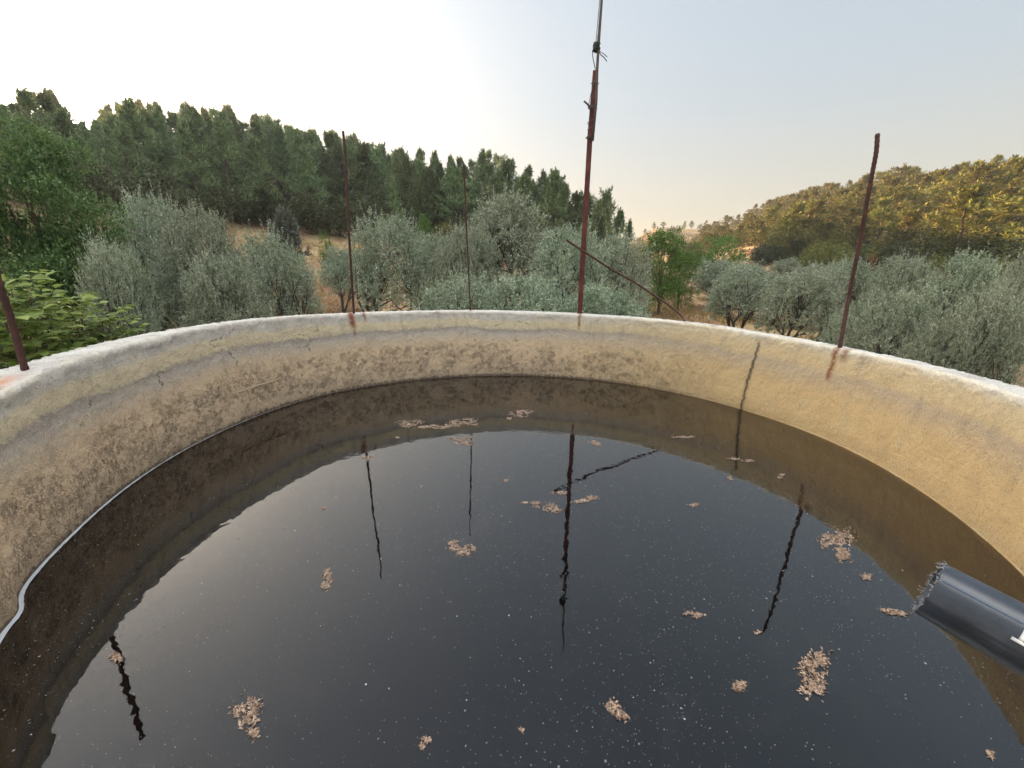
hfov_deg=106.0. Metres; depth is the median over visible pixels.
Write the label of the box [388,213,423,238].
maquis shrub
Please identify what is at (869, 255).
maquis shrub
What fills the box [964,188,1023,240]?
pine tree
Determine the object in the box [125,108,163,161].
pine tree
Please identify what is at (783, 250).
maquis shrub
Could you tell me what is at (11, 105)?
pine tree
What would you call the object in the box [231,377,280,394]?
dry stick
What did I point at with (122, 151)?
pine tree
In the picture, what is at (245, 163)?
pine tree
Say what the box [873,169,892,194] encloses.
pine tree
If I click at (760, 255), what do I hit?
maquis shrub
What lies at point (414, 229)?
maquis shrub
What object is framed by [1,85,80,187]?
pine tree
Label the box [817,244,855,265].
maquis shrub
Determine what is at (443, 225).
yellow bush
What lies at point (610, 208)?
pine tree
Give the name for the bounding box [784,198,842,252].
pine tree
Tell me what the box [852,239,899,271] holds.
maquis shrub
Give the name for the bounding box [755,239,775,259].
maquis shrub
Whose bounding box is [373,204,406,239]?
maquis shrub
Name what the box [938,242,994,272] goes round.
maquis shrub
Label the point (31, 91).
pine tree
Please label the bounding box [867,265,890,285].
olive tree
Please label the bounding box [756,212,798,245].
pine tree
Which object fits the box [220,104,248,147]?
pine tree
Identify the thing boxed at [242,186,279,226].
maquis shrub
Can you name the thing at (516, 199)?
pine tree
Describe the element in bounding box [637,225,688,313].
green tree
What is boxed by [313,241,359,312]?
olive tree
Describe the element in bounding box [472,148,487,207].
pine tree
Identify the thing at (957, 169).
pine tree
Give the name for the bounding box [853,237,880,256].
maquis shrub
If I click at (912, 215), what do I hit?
pine tree
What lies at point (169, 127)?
pine tree
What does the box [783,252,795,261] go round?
maquis shrub
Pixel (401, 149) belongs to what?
pine tree
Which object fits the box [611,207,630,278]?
pine tree
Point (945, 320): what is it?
olive tree
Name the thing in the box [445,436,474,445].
debris clump
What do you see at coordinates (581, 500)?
debris clump
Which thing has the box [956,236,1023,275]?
maquis shrub
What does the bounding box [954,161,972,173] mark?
pine tree
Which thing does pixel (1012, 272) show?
olive tree
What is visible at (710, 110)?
sky
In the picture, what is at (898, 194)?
pine tree
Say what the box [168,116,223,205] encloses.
pine tree
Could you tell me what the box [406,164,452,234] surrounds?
pine tree
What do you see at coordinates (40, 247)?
oak tree
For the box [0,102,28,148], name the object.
pine tree
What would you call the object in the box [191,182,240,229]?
maquis shrub
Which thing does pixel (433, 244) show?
olive tree
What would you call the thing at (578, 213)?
pine tree
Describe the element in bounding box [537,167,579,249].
pine tree
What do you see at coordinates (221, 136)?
pine tree
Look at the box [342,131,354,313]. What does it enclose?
iron bar
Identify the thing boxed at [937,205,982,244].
pine tree
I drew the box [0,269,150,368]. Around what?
walnut sapling
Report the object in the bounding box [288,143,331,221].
pine tree
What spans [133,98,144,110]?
pine tree
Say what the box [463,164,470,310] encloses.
iron bar
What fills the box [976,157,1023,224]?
pine tree
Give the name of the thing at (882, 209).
pine tree
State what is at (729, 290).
olive tree
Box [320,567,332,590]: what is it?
debris clump
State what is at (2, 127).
pine tree
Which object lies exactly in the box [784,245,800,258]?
maquis shrub
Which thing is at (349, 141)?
pine tree
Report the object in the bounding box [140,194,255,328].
olive tree
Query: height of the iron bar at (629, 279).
1.223 m
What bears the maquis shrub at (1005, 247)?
on the ground at (307, 236)
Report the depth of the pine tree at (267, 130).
61.32 m
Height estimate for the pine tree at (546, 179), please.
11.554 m
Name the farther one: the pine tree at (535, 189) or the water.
the pine tree at (535, 189)
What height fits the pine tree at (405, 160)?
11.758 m
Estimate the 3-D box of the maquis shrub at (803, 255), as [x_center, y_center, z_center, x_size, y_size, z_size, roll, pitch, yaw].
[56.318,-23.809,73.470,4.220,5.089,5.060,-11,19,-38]
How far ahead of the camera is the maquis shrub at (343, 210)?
50.97 m
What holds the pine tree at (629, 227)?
on the ground at (307, 236)
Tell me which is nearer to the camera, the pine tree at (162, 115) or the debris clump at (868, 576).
the debris clump at (868, 576)
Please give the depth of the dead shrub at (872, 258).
49.88 m
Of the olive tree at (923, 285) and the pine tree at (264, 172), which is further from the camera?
the pine tree at (264, 172)
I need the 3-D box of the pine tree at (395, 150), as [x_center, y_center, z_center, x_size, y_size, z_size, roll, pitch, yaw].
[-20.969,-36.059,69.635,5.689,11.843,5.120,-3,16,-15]
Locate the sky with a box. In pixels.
[0,0,1023,244]
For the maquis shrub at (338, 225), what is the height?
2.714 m
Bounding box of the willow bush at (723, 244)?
[689,231,752,280]
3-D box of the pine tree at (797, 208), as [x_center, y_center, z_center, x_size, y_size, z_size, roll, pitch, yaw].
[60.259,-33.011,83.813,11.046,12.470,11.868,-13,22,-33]
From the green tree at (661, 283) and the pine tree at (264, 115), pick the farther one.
the pine tree at (264, 115)
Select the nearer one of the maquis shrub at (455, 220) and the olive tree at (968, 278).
the olive tree at (968, 278)
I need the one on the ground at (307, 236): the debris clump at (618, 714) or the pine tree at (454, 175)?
the pine tree at (454, 175)
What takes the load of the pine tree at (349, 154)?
on the ground at (307, 236)
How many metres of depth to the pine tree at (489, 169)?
61.38 m
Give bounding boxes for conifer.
[261,195,312,267]
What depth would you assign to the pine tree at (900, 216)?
63.41 m
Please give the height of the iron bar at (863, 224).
2.020 m
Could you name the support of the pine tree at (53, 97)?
on the ground at (307, 236)
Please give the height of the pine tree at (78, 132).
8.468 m
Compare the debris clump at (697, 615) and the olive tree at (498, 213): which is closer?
the debris clump at (697, 615)
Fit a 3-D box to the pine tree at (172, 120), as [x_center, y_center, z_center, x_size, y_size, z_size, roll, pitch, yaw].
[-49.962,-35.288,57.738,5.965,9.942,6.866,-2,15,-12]
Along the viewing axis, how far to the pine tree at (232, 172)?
49.16 m
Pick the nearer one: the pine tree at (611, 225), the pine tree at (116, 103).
the pine tree at (611, 225)
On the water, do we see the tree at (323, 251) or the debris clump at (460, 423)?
the debris clump at (460, 423)
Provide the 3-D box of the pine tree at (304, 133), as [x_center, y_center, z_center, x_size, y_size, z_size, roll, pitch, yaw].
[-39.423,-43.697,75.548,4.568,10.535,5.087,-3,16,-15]
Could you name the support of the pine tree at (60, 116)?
on the ground at (307, 236)
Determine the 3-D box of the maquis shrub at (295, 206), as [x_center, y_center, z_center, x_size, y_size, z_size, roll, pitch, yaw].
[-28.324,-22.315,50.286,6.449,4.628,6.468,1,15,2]
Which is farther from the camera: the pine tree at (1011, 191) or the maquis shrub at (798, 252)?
the maquis shrub at (798, 252)
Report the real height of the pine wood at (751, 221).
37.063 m
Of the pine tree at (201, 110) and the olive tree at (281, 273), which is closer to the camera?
the olive tree at (281, 273)
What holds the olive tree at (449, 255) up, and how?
on the ground at (307, 236)
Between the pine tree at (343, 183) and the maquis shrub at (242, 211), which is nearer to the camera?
the maquis shrub at (242, 211)
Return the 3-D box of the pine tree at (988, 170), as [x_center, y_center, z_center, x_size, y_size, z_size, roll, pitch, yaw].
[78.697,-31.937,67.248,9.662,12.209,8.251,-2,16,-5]
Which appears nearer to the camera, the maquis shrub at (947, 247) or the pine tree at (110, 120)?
the pine tree at (110, 120)
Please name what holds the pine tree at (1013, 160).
on the ground at (307, 236)
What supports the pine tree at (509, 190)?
on the ground at (307, 236)
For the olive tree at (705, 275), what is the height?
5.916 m
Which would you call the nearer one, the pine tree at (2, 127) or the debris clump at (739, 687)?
the debris clump at (739, 687)
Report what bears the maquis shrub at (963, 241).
on the ground at (307, 236)
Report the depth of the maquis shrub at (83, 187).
33.99 m
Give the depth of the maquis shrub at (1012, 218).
60.49 m
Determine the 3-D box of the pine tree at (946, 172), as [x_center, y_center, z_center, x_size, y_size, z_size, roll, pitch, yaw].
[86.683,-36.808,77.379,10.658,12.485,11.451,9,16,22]
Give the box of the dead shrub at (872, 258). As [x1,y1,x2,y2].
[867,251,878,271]
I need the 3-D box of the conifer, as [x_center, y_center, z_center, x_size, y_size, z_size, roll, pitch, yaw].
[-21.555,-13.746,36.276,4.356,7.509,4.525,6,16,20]
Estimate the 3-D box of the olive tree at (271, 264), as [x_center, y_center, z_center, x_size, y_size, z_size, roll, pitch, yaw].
[-5.881,-1.688,9.756,2.300,4.786,2.029,-12,20,-41]
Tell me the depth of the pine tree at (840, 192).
94.17 m
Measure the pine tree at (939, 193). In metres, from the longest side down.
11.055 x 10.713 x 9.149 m
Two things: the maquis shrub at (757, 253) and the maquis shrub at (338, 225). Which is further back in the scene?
the maquis shrub at (757, 253)
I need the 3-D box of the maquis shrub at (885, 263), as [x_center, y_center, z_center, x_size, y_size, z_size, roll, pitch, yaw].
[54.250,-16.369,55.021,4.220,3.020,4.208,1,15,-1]
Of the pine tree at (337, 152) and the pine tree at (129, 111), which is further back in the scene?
the pine tree at (337, 152)
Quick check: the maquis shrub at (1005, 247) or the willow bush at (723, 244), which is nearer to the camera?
the maquis shrub at (1005, 247)
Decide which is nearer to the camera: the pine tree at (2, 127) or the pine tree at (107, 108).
the pine tree at (2, 127)
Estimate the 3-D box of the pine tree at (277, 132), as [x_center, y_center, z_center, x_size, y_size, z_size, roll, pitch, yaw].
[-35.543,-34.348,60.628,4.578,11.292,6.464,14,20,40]
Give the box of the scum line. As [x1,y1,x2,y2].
[0,388,355,642]
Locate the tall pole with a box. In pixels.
[577,0,606,313]
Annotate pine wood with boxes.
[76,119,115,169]
[693,154,1023,254]
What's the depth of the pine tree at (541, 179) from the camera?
67.28 m
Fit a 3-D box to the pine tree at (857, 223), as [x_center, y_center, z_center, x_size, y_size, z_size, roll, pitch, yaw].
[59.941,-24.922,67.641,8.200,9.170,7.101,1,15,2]
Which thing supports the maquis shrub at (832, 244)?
on the ground at (307, 236)
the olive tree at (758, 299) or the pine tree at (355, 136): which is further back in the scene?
the pine tree at (355, 136)
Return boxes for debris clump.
[108,652,123,663]
[228,690,263,742]
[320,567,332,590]
[395,419,424,428]
[415,424,455,428]
[418,735,431,749]
[444,539,475,555]
[445,417,477,426]
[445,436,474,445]
[507,410,532,416]
[522,501,539,507]
[543,503,562,513]
[570,494,598,502]
[604,697,629,722]
[683,609,705,618]
[726,457,753,461]
[732,680,746,691]
[793,647,832,701]
[816,526,856,562]
[859,573,872,579]
[880,606,911,615]
[985,749,995,761]
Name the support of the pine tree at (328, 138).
on the ground at (307, 236)
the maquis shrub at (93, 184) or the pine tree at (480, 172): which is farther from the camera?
the pine tree at (480, 172)
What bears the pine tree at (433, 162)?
on the ground at (307, 236)
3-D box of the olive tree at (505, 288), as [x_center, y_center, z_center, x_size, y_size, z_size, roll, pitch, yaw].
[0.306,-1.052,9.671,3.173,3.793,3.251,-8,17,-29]
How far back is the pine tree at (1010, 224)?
52.07 m
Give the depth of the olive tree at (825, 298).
14.49 m
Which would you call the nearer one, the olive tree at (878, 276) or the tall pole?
the tall pole
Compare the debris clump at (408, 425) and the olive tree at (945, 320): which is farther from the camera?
the olive tree at (945, 320)
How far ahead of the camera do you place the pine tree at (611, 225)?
53.04 m
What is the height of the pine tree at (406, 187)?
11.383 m
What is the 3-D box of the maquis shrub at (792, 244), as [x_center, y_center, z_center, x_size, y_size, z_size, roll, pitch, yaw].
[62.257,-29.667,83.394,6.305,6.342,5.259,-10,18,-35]
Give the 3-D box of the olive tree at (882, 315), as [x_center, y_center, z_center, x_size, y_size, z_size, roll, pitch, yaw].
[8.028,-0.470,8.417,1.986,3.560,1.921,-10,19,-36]
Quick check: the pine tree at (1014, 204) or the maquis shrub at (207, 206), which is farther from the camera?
the pine tree at (1014, 204)
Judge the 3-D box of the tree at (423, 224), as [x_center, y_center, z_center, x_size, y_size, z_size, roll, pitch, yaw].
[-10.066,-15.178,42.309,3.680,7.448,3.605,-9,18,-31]
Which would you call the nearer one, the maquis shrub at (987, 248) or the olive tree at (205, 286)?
the olive tree at (205, 286)
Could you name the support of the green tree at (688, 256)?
on the ground at (307, 236)
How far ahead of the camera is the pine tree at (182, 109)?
63.03 m
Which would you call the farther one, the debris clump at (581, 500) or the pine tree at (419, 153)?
the pine tree at (419, 153)
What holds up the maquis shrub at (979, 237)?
on the ground at (307, 236)
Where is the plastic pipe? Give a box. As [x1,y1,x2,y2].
[911,560,1023,677]
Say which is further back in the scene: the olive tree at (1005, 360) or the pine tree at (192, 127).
the pine tree at (192, 127)
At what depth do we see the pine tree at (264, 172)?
47.02 m
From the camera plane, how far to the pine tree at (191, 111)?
50.12 m
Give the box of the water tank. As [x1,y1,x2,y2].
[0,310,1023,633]
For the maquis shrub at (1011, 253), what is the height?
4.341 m
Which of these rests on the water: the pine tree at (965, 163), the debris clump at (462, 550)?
the debris clump at (462, 550)
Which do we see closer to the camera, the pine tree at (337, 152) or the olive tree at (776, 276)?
the olive tree at (776, 276)
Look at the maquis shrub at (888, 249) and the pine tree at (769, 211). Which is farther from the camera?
the pine tree at (769, 211)
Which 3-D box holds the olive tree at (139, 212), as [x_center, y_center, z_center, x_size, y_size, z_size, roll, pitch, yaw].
[-10.259,-2.807,11.346,2.451,5.942,2.510,1,15,0]
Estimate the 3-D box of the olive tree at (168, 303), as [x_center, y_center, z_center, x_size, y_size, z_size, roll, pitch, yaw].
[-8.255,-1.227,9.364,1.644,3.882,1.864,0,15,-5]
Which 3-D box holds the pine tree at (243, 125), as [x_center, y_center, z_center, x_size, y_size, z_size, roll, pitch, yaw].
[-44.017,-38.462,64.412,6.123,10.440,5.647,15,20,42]
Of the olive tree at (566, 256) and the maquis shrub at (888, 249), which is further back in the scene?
the maquis shrub at (888, 249)
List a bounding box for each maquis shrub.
[0,161,36,204]
[3,166,87,210]
[53,171,102,206]
[73,171,117,209]
[77,162,153,215]
[120,159,192,219]
[144,190,198,218]
[178,196,233,228]
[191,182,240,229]
[210,182,264,224]
[226,191,275,224]
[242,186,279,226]
[264,192,301,226]
[270,196,318,229]
[284,187,329,234]
[300,202,341,235]
[320,199,363,237]
[326,219,350,237]
[359,215,376,230]
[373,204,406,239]
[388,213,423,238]
[399,221,430,237]
[410,211,441,234]
[425,210,453,233]
[440,210,471,242]
[498,231,513,255]
[748,245,780,260]
[750,242,778,265]
[750,246,774,264]
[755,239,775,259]
[771,244,790,260]
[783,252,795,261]
[784,236,806,256]
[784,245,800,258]
[793,248,822,262]
[804,239,847,264]
[807,234,854,262]
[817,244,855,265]
[850,246,890,273]
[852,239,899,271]
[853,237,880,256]
[862,253,894,271]
[871,239,912,267]
[876,260,898,271]
[893,232,952,271]
[896,231,940,259]
[913,234,964,268]
[916,216,967,245]
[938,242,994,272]
[943,230,984,257]
[951,215,1012,247]
[953,228,990,248]
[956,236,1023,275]
[976,243,1000,256]
[980,203,1023,236]
[987,230,1021,241]
[987,241,1023,266]
[988,232,1023,265]
[999,248,1023,279]
[1003,234,1023,257]
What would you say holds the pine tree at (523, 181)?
on the ground at (307, 236)
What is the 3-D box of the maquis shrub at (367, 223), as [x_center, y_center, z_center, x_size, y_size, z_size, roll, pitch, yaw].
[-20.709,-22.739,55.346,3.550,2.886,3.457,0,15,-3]
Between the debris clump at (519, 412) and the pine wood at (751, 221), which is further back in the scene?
the pine wood at (751, 221)
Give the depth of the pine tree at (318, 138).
68.53 m
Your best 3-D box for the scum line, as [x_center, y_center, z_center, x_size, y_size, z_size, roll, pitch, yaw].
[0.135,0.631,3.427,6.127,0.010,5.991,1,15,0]
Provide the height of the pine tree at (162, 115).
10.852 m
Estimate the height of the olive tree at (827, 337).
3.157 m
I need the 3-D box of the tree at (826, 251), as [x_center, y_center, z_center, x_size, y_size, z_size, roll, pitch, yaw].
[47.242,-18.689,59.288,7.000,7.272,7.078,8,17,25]
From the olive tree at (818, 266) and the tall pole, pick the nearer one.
the tall pole
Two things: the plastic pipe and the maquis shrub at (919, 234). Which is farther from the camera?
the maquis shrub at (919, 234)
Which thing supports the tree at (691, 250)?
on the ground at (307, 236)
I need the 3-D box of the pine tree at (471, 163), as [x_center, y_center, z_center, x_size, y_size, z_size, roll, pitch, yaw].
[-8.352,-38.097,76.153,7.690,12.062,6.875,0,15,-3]
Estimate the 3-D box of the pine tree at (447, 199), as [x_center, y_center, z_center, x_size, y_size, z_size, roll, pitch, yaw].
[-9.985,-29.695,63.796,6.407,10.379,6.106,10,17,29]
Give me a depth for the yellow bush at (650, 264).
62.58 m
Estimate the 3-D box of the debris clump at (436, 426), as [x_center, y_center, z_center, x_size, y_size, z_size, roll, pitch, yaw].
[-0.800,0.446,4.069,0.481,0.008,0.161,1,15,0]
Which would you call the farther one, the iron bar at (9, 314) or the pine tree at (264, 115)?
the pine tree at (264, 115)
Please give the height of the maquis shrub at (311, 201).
6.348 m
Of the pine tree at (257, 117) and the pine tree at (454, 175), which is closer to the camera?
the pine tree at (454, 175)
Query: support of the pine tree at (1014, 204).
on the ground at (307, 236)
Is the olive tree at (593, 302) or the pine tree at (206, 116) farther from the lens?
the pine tree at (206, 116)
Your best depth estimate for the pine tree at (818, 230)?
72.91 m
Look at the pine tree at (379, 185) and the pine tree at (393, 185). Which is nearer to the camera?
the pine tree at (393, 185)
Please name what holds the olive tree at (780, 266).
on the ground at (307, 236)
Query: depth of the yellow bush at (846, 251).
58.36 m
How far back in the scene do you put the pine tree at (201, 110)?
71.39 m
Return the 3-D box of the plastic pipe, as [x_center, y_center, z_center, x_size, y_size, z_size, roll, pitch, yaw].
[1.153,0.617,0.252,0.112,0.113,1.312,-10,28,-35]
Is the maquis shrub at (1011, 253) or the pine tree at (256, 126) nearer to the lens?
the maquis shrub at (1011, 253)
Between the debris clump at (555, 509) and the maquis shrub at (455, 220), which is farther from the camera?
the maquis shrub at (455, 220)
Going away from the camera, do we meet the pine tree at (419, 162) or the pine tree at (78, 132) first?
the pine tree at (78, 132)
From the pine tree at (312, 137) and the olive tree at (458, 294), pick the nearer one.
the olive tree at (458, 294)
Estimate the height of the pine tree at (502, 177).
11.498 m
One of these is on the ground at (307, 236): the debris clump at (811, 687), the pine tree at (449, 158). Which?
the pine tree at (449, 158)
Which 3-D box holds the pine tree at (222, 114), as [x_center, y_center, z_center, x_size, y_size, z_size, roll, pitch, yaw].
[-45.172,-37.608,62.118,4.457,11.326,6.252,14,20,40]
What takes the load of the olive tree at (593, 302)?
on the ground at (307, 236)
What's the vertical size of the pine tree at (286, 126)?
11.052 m
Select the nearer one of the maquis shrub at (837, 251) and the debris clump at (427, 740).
the debris clump at (427, 740)
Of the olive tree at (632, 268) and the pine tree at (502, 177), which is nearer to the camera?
the olive tree at (632, 268)
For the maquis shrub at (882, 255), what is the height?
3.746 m
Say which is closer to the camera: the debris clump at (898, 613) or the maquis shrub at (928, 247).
the debris clump at (898, 613)
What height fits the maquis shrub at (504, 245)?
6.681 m
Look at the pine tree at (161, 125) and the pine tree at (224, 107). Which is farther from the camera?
the pine tree at (224, 107)
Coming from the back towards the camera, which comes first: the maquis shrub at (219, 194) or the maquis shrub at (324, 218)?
the maquis shrub at (324, 218)
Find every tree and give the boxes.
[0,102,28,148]
[0,106,11,160]
[0,109,169,368]
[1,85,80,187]
[3,101,24,145]
[22,88,50,147]
[24,87,95,172]
[41,85,76,130]
[44,91,83,150]
[49,101,76,146]
[49,104,96,178]
[49,105,113,193]
[72,224,167,344]
[83,113,134,197]
[87,103,115,156]
[87,111,134,181]
[91,96,174,195]
[94,116,158,199]
[97,107,105,120]
[101,179,196,321]
[113,99,120,114]
[124,105,184,201]
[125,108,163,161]
[125,250,193,335]
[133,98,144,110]
[139,104,176,158]
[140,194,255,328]
[145,106,191,196]
[149,102,180,191]
[152,99,168,123]
[163,111,183,151]
[165,242,276,327]
[166,116,236,209]
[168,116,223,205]
[177,99,189,120]
[184,103,237,197]
[187,112,262,221]
[197,111,223,192]
[199,105,206,116]
[201,110,217,155]
[207,106,217,139]
[209,139,249,199]
[217,109,237,141]
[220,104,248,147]
[220,113,244,181]
[220,118,255,189]
[224,103,243,138]
[230,132,279,203]
[232,216,327,319]
[237,118,250,148]
[237,135,284,222]
[239,118,281,191]
[246,115,295,196]
[247,256,310,298]
[252,113,272,174]
[258,112,270,143]
[260,115,289,187]
[265,124,299,200]
[273,122,323,203]
[274,134,322,212]
[280,123,297,189]
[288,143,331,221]
[303,130,307,145]
[305,126,329,198]
[307,129,359,214]
[312,133,330,198]
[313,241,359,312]
[317,230,332,283]
[322,131,351,193]
[324,136,356,217]
[325,149,364,197]
[327,250,381,276]
[329,135,360,168]
[334,139,387,232]
[340,142,364,208]
[342,202,438,311]
[346,133,356,146]
[349,142,370,205]
[351,132,361,164]
[358,144,392,211]
[359,144,390,216]
[364,141,392,215]
[378,160,415,219]
[380,174,405,237]
[384,151,428,223]
[387,151,415,208]
[390,147,403,207]
[392,146,410,199]
[396,223,471,309]
[405,157,435,225]
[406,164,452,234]
[407,261,513,310]
[408,176,435,232]
[408,211,435,260]
[414,145,425,166]
[429,150,443,169]
[429,159,437,197]
[430,160,461,233]
[430,211,502,309]
[431,161,481,226]
[440,173,461,229]
[442,160,461,214]
[443,156,469,207]
[444,153,455,182]
[445,162,481,230]
[456,172,555,308]
[458,165,486,219]
[460,158,478,209]
[460,175,477,228]
[467,262,577,311]
[471,162,496,215]
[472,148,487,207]
[472,171,511,217]
[480,168,507,224]
[482,149,494,170]
[493,152,507,172]
[501,158,515,201]
[503,178,513,235]
[505,157,519,204]
[509,172,551,232]
[513,177,536,236]
[514,164,538,188]
[518,212,614,313]
[525,179,547,240]
[535,176,556,234]
[536,168,546,194]
[536,175,574,236]
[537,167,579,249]
[551,190,582,247]
[558,273,651,317]
[561,180,571,243]
[561,189,595,234]
[575,200,590,240]
[578,223,657,314]
[579,198,622,265]
[586,201,615,243]
[587,186,628,261]
[587,194,596,234]
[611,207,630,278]
[616,218,634,284]
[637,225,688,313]
[662,248,699,309]
[682,236,704,278]
[689,252,735,309]
[700,257,779,328]
[732,260,766,281]
[733,282,775,319]
[751,258,852,341]
[754,204,781,239]
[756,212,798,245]
[763,201,823,257]
[764,268,792,289]
[767,257,804,278]
[771,290,819,327]
[773,200,807,242]
[784,197,826,234]
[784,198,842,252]
[793,258,836,278]
[800,219,848,252]
[813,251,880,340]
[817,187,860,222]
[818,295,889,352]
[829,215,888,254]
[829,278,944,360]
[830,181,885,237]
[860,183,936,238]
[860,246,947,347]
[860,275,968,342]
[865,196,901,246]
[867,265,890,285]
[868,209,934,255]
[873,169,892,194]
[881,206,935,248]
[896,305,994,376]
[900,166,927,184]
[900,293,1019,332]
[902,238,1018,344]
[904,166,953,230]
[917,171,984,228]
[921,182,1023,268]
[931,263,1023,385]
[933,164,961,201]
[934,160,1014,212]
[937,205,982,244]
[954,159,985,187]
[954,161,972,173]
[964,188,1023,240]
[974,246,1023,373]
[976,156,1023,215]
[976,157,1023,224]
[977,183,1023,235]
[986,154,1006,164]
[994,184,1023,222]
[995,207,1023,244]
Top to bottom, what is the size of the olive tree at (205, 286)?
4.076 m
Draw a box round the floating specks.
[3,376,1022,767]
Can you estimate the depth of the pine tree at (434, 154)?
77.07 m
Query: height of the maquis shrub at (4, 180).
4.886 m
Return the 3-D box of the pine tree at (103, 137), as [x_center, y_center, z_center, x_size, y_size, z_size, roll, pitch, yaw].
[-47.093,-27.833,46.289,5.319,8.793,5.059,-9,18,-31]
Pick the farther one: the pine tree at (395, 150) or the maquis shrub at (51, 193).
the pine tree at (395, 150)
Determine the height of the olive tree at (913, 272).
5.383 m
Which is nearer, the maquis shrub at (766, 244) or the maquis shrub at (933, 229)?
the maquis shrub at (933, 229)
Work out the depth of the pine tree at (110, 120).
42.32 m
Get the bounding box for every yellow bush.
[433,219,457,244]
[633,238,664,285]
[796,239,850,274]
[831,240,855,270]
[916,251,948,276]
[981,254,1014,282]
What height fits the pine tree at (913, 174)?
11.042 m
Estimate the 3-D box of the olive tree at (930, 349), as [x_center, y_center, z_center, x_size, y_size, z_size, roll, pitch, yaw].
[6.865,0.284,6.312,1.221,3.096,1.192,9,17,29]
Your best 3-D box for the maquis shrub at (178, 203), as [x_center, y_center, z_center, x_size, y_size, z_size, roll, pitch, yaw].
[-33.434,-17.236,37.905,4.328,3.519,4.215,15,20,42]
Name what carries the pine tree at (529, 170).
on the ground at (307, 236)
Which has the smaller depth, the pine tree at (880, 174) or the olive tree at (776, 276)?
the olive tree at (776, 276)
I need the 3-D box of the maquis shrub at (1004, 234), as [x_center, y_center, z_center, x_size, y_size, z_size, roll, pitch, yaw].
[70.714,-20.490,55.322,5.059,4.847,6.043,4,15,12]
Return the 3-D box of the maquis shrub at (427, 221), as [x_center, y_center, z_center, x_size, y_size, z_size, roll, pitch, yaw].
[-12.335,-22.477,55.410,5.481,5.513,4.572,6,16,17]
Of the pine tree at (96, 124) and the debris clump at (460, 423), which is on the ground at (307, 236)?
the pine tree at (96, 124)
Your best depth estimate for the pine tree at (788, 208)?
92.78 m
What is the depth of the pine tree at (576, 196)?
48.79 m
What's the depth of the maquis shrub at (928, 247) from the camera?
50.97 m
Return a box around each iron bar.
[0,273,29,370]
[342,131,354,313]
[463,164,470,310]
[566,239,685,321]
[837,133,879,347]
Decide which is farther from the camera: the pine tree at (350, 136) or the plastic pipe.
the pine tree at (350, 136)
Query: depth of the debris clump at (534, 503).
2.69 m
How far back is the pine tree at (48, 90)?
56.00 m
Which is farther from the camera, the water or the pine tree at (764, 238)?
the pine tree at (764, 238)
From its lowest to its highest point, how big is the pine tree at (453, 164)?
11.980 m
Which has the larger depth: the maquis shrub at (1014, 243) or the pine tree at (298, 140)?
the pine tree at (298, 140)
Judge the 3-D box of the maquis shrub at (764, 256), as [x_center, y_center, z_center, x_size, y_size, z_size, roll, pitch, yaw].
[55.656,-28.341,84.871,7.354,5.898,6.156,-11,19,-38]
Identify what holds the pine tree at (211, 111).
on the ground at (307, 236)
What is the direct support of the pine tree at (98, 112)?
on the ground at (307, 236)
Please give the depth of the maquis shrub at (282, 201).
48.66 m
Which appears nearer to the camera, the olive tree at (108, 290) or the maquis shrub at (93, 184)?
the olive tree at (108, 290)
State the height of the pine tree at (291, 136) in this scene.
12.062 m
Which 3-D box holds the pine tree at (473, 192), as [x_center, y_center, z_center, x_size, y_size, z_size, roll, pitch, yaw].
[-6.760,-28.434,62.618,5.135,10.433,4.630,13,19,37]
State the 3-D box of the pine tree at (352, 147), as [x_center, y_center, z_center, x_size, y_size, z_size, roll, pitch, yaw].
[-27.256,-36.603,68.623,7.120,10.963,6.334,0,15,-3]
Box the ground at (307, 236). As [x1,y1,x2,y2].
[0,165,1023,386]
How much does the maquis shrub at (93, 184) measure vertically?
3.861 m
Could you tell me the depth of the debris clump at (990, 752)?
1.28 m
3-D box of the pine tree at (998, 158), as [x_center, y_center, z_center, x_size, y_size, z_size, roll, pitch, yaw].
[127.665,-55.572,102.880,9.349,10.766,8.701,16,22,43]
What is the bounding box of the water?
[0,376,1023,767]
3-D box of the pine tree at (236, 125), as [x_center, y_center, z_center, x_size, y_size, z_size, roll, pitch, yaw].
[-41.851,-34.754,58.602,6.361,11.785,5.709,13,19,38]
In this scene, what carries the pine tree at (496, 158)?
on the ground at (307, 236)
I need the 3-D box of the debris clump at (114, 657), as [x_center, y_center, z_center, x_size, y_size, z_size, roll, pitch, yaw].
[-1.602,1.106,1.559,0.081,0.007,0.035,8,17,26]
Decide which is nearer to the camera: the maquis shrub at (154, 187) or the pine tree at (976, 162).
the maquis shrub at (154, 187)
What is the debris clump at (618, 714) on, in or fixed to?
on the water
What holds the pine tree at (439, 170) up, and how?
on the ground at (307, 236)
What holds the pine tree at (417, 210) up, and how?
on the ground at (307, 236)
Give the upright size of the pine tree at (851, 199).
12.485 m
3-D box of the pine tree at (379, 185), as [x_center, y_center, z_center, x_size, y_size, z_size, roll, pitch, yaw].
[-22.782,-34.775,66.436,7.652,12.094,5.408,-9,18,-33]
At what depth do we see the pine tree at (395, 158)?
65.81 m
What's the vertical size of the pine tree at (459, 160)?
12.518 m
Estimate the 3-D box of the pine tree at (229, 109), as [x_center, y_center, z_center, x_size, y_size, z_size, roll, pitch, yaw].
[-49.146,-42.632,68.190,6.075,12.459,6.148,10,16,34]

